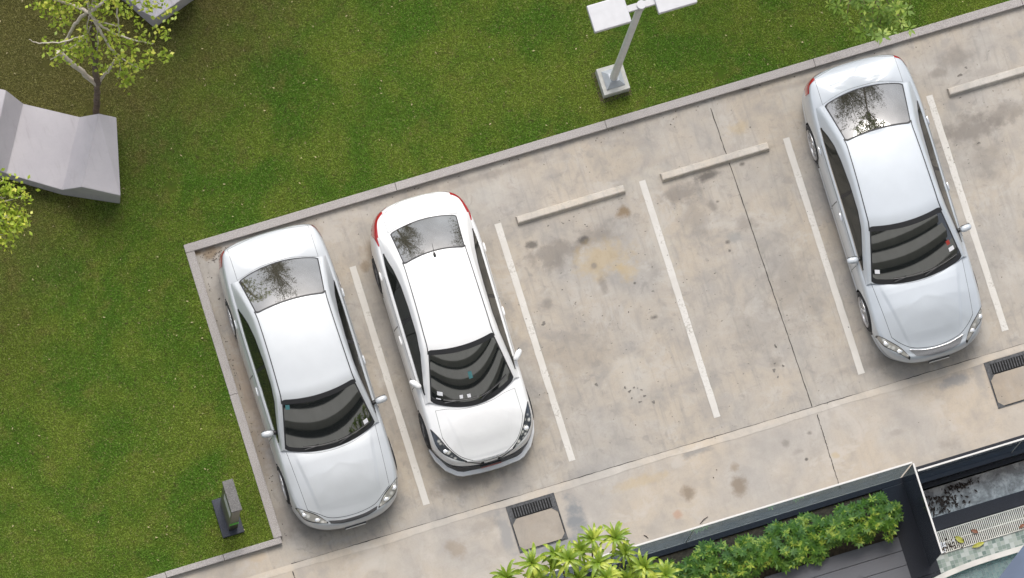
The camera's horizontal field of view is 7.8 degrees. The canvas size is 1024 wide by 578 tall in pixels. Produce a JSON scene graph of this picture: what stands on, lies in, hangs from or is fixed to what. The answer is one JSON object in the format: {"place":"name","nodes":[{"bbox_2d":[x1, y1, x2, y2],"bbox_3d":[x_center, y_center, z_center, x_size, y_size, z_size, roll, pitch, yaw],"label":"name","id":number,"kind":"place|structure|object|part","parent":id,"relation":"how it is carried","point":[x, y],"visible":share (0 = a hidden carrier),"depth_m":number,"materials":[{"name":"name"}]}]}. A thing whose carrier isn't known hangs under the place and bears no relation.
{"place":"outdoors","nodes":[
{"label":"outdoors","id":0,"kind":"place"},
{"bbox_2d":[0,0,1009,577],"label":"lawn","id":1,"kind":"structure","parent":0,"point":[718,74],"depth_m":117.78,"materials":[{"name":"plant"}]},
{"bbox_2d":[0,168,39,253],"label":"lawn tree","id":2,"kind":"object","parent":1,"relation":"on","point":[15,223],"visible":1,"depth_m":114.70,"materials":[{"name":"green plant"}]},
{"bbox_2d":[0,89,119,203],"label":"concrete bench","id":3,"kind":"object","parent":1,"relation":"on","point":[60,153],"visible":0.98,"depth_m":117.09,"materials":[{"name":"grey concrete"}]},
{"bbox_2d":[25,0,178,114],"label":"lawn tree","id":4,"kind":"object","parent":1,"relation":"on","point":[90,29],"visible":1,"depth_m":114.69,"materials":[{"name":"green plant"}]},
{"bbox_2d":[123,0,192,26],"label":"concrete bench","id":5,"kind":"object","parent":1,"relation":"on","point":[158,12],"visible":0.67,"depth_m":117.62,"materials":[{"name":"grey concrete"}]},
{"bbox_2d":[212,479,243,537],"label":"sign bollard","id":6,"kind":"object","parent":1,"relation":"on","point":[227,507],"visible":1,"depth_m":115.89,"materials":[{"name":"stone"}]},
{"bbox_2d":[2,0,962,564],"bbox_3d":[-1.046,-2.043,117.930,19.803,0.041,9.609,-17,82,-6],"label":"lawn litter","id":7,"kind":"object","parent":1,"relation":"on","point":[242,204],"visible":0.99,"depth_m":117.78,"materials":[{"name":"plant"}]},
{"bbox_2d":[592,66,631,103],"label":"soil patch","id":8,"kind":"object","parent":1,"relation":"on","point":[597,85],"visible":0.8,"depth_m":118.30,"materials":[{"name":"brown soil"}]},
{"bbox_2d":[586,0,696,98],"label":"street lamp","id":9,"kind":"object","parent":1,"relation":"on","point":[604,16],"visible":1,"depth_m":112.49,"materials":[{"name":"metal"}]},
{"bbox_2d":[825,0,915,44],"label":"lawn tree","id":10,"kind":"object","parent":1,"relation":"on","point":[883,11],"visible":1,"depth_m":115.65,"materials":[{"name":"green plant"}]},
{"bbox_2d":[489,521,682,577],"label":"rosette tree","id":11,"kind":"object","parent":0,"point":[601,567],"visible":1,"depth_m":113.62,"materials":[{"name":"green plant"}]},
{"bbox_2d":[170,350,1023,577],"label":"road","id":12,"kind":"structure","parent":0,"point":[755,470],"depth_m":117.47,"materials":[{"name":"concrete"}]},
{"bbox_2d":[147,537,281,577],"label":"kerb","id":13,"kind":"structure","parent":12,"relation":"on","point":[222,558],"depth_m":116.67,"materials":[{"name":"concrete"}]},
{"bbox_2d":[506,493,567,552],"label":"drain cover","id":14,"kind":"object","parent":12,"relation":"on","point":[538,521],"visible":0.99,"depth_m":117.16,"materials":[{"name":"concrete"}]},
{"bbox_2d":[247,344,1023,577],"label":"edge strip","id":15,"kind":"object","parent":12,"relation":"on","point":[560,487],"visible":1,"depth_m":117.42,"materials":[{"name":"concrete"}]},
{"bbox_2d":[587,478,902,576],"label":"granite kerb","id":16,"kind":"structure","parent":12,"relation":"on","point":[769,520],"depth_m":117.39,"materials":[{"name":"black stone"}]},
{"bbox_2d":[545,462,911,577],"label":"glass balustrade","id":17,"kind":"object","parent":16,"relation":"on","point":[771,510],"visible":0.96,"depth_m":116.47,"materials":[{"name":"grey glass"}]},
{"bbox_2d":[817,414,838,483],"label":"expansion joint","id":18,"kind":"object","parent":12,"relation":"on","point":[827,447],"visible":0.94,"depth_m":117.64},
{"bbox_2d":[984,351,1023,408],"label":"drain cover","id":19,"kind":"object","parent":12,"relation":"on","point":[1005,374],"visible":1,"depth_m":118.00,"materials":[{"name":"concrete"}]},
{"bbox_2d":[183,6,1023,568],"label":"parking lot","id":20,"kind":"structure","parent":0,"point":[613,344],"depth_m":117.94,"materials":[{"name":"concrete"}]},
{"bbox_2d":[186,251,281,538],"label":"kerb","id":21,"kind":"structure","parent":20,"relation":"on","point":[236,402],"depth_m":117.11,"materials":[{"name":"concrete"}]},
{"bbox_2d":[219,224,397,531],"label":"parked car","id":22,"kind":"object","parent":20,"relation":"on","point":[318,401],"visible":1,"depth_m":116.19,"materials":[{"name":"silver metal"}]},
{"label":"door","id":23,"kind":"part","parent":22,"relation":"part of","materials":[{"name":"silver metal"}]},
{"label":"window frame","id":24,"kind":"part","parent":22,"relation":"part of","materials":[{"name":"black plastic"}]},
{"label":"door","id":25,"kind":"part","parent":22,"relation":"part of","materials":[{"name":"silver metal"}]},
{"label":"rear window","id":26,"kind":"part","parent":22,"relation":"part of","materials":[{"name":"black"}]},
{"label":"door","id":27,"kind":"part","parent":22,"relation":"part of","materials":[{"name":"silver metal"}]},
{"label":"window frame","id":28,"kind":"part","parent":22,"relation":"part of","materials":[{"name":"black plastic"}]},
{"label":"door","id":29,"kind":"part","parent":22,"relation":"part of","materials":[{"name":"silver metal"}]},
{"bbox_2d":[349,266,429,505],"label":"parking line","id":30,"kind":"object","parent":20,"relation":"on","point":[390,388],"visible":1,"depth_m":117.38,"materials":[{"name":"paint"}]},
{"bbox_2d":[370,191,533,476],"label":"parked car","id":31,"kind":"object","parent":20,"relation":"on","point":[435,281],"visible":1,"depth_m":116.44,"materials":[{"name":"white paint"}]},
{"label":"door","id":32,"kind":"part","parent":31,"relation":"part of","materials":[{"name":"white paint"}]},
{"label":"window frame","id":33,"kind":"part","parent":31,"relation":"part of","materials":[{"name":"black plastic"}]},
{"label":"door","id":34,"kind":"part","parent":31,"relation":"part of","materials":[{"name":"white paint"}]},
{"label":"rear window","id":35,"kind":"part","parent":31,"relation":"part of","materials":[{"name":"black"}]},
{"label":"door","id":36,"kind":"part","parent":31,"relation":"part of","materials":[{"name":"white paint"}]},
{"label":"window frame","id":37,"kind":"part","parent":31,"relation":"part of","materials":[{"name":"black plastic"}]},
{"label":"door","id":38,"kind":"part","parent":31,"relation":"part of","materials":[{"name":"white paint"}]},
{"bbox_2d":[494,223,575,461],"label":"parking line","id":39,"kind":"object","parent":20,"relation":"on","point":[534,341],"visible":1,"depth_m":117.64,"materials":[{"name":"paint"}]},
{"bbox_2d":[516,185,625,225],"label":"wheel stop","id":40,"kind":"object","parent":20,"relation":"on","point":[570,205],"visible":1,"depth_m":117.96,"materials":[{"name":"concrete"}]},
{"bbox_2d":[184,0,1023,252],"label":"kerb","id":41,"kind":"structure","parent":20,"relation":"on","point":[577,133],"depth_m":118.18,"materials":[{"name":"concrete"}]},
{"bbox_2d":[202,19,1017,535],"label":"grit","id":42,"kind":"object","parent":20,"relation":"on","point":[392,197],"visible":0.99,"depth_m":117.55,"materials":[{"name":"grey gravel"}]},
{"bbox_2d":[291,344,1020,563],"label":"edge crack","id":43,"kind":"object","parent":20,"relation":"on","point":[651,455],"visible":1,"depth_m":117.41,"materials":[{"name":"black concrete"}]},
{"bbox_2d":[639,180,719,417],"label":"parking line","id":44,"kind":"object","parent":20,"relation":"on","point":[679,297],"visible":1,"depth_m":117.89,"materials":[{"name":"paint"}]},
{"bbox_2d":[660,142,769,182],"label":"wheel stop","id":45,"kind":"object","parent":20,"relation":"on","point":[714,162],"visible":1,"depth_m":118.22,"materials":[{"name":"concrete"}]},
{"bbox_2d":[499,51,1010,421],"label":"oil spots","id":46,"kind":"object","parent":20,"relation":"on","point":[596,384],"visible":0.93,"depth_m":117.82,"materials":[{"name":"black liquid"}]},
{"bbox_2d":[711,110,811,405],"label":"expansion joint","id":47,"kind":"object","parent":20,"relation":"on","point":[762,260],"visible":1,"depth_m":118.07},
{"bbox_2d":[783,137,864,374],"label":"parking line","id":48,"kind":"object","parent":20,"relation":"on","point":[823,254],"visible":1,"depth_m":118.15,"materials":[{"name":"paint"}]},
{"bbox_2d":[802,55,981,364],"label":"parked car","id":49,"kind":"object","parent":20,"relation":"on","point":[873,149],"visible":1,"depth_m":117.19,"materials":[{"name":"silver metal"}]},
{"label":"door","id":50,"kind":"part","parent":49,"relation":"part of","materials":[{"name":"silver metal"}]},
{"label":"window frame","id":51,"kind":"part","parent":49,"relation":"part of","materials":[{"name":"black"}]},
{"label":"door","id":52,"kind":"part","parent":49,"relation":"part of","materials":[{"name":"silver metal"}]},
{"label":"rear window","id":53,"kind":"part","parent":49,"relation":"part of","materials":[{"name":"black glass"}]},
{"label":"door","id":54,"kind":"part","parent":49,"relation":"part of","materials":[{"name":"silver metal"}]},
{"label":"window frame","id":55,"kind":"part","parent":49,"relation":"part of","materials":[{"name":"black"}]},
{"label":"door","id":56,"kind":"part","parent":49,"relation":"part of","materials":[{"name":"silver metal"}]},
{"bbox_2d":[926,95,1008,330],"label":"parking line","id":57,"kind":"object","parent":20,"relation":"on","point":[966,209],"visible":1,"depth_m":118.41,"materials":[{"name":"paint"}]},
{"bbox_2d":[947,66,1023,97],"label":"wheel stop","id":58,"kind":"object","parent":20,"relation":"on","point":[985,82],"visible":1,"depth_m":118.70,"materials":[{"name":"concrete"}]},
{"bbox_2d":[617,490,895,577],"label":"planting bed","id":59,"kind":"object","parent":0,"point":[678,556],"visible":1,"depth_m":117.39,"materials":[{"name":"green plant"}]},
{"bbox_2d":[625,491,903,577],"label":"hedge","id":60,"kind":"object","parent":59,"relation":"on","point":[761,553],"visible":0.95,"depth_m":116.92,"materials":[{"name":"green plant"}]},
{"bbox_2d":[882,483,939,577],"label":"granite ledge","id":61,"kind":"object","parent":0,"point":[913,550],"visible":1,"depth_m":117.47,"materials":[{"name":"black stone"}]},
{"bbox_2d":[901,463,942,565],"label":"glass balustrade","id":62,"kind":"object","parent":61,"relation":"on","point":[922,515],"visible":1,"depth_m":116.66,"materials":[{"name":"grey glass"}]},
{"bbox_2d":[921,572,940,577],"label":"granite edge","id":63,"kind":"object","parent":61,"relation":"attached to","point":[933,575],"visible":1,"depth_m":117.40,"materials":[{"name":"black stone"}]},
{"bbox_2d":[923,461,1023,517],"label":"trough floor","id":64,"kind":"structure","parent":0,"point":[999,482],"depth_m":117.91,"materials":[{"name":"concrete"}]},
{"bbox_2d":[925,477,979,516],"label":"leaf litter","id":65,"kind":"object","parent":64,"relation":"on","point":[964,485],"visible":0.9,"depth_m":117.82,"materials":[{"name":"black plant"}]},
{"bbox_2d":[923,461,1016,490],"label":"trough wall","id":66,"kind":"structure","parent":64,"relation":"on","point":[969,475],"depth_m":117.81,"materials":[{"name":"black"}]},
{"bbox_2d":[932,490,1023,531],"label":"granite kerb","id":67,"kind":"structure","parent":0,"point":[978,511],"depth_m":117.61,"materials":[{"name":"black stone"}]},
{"bbox_2d":[937,506,1023,553],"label":"overflow channel","id":68,"kind":"object","parent":67,"relation":"attached to","point":[982,529],"visible":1,"depth_m":117.63,"materials":[{"name":"beige"}]},
{"bbox_2d":[936,505,1023,553],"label":"overflow grating","id":69,"kind":"object","parent":68,"relation":"on","point":[989,528],"visible":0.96,"depth_m":117.56,"materials":[{"name":"beige plastic"}]},
{"bbox_2d":[941,539,962,552],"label":"leaf litter","id":70,"kind":"object","parent":69,"relation":"on","point":[944,548],"visible":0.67,"depth_m":117.47,"materials":[{"name":"brown plant"}]},
{"bbox_2d":[955,536,963,542],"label":"fallen leaf","id":71,"kind":"object","parent":69,"relation":"on","point":[959,539],"visible":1,"depth_m":117.48,"materials":[{"name":"yellow plant"}]},
{"bbox_2d":[947,553,1016,577],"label":"pool water","id":72,"kind":"structure","parent":0,"point":[996,568],"depth_m":117.58,"materials":[{"name":"teal liquid"}]},
{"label":"pool floor","id":73,"kind":"structure","parent":0,"visible":0},
{"bbox_2d":[935,545,1023,577],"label":"pool coping","id":74,"kind":"object","parent":73,"relation":"on","point":[971,564],"visible":0.97,"depth_m":117.48,"materials":[{"name":"stone"}]},
{"bbox_2d":[933,530,1023,577],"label":"pool rim","id":75,"kind":"object","parent":74,"relation":"on","point":[953,559],"visible":0.98,"depth_m":117.52,"materials":[{"name":"tile"}]},
{"bbox_2d":[972,542,983,547],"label":"fallen leaf","id":76,"kind":"object","parent":75,"relation":"on","point":[978,544],"visible":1,"depth_m":117.50,"materials":[{"name":"yellow plant"}]},
{"bbox_2d":[999,546,1023,577],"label":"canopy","id":77,"kind":"object","parent":73,"relation":"on","point":[1014,568],"visible":1,"depth_m":114.47,"materials":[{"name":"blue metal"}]},
{"label":"ground","id":78,"kind":"structure","parent":0,"visible":0},
{"bbox_2d":[916,435,1023,490],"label":"granite kerb","id":79,"kind":"structure","parent":78,"relation":"on","point":[1000,464],"depth_m":117.74,"materials":[{"name":"black stone"}]},
{"bbox_2d":[920,449,1023,484],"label":"granite upstand","id":80,"kind":"object","parent":79,"relation":"on","point":[971,467],"visible":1,"depth_m":117.51,"materials":[{"name":"black stone"}]},
{"bbox_2d":[917,438,1023,479],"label":"glass balustrade","id":81,"kind":"object","parent":80,"relation":"on","point":[970,459],"visible":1,"depth_m":116.70,"materials":[{"name":"grey glass"}]},
{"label":"terrace","id":82,"kind":"structure","parent":0,"visible":0},
{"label":"deck base","id":83,"kind":"structure","parent":82,"relation":"on","visible":0},
{"bbox_2d":[764,537,910,577],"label":"deck","id":84,"kind":"structure","parent":83,"relation":"on","point":[887,564],"depth_m":117.32,"materials":[{"name":"grey wood"}]}
]}

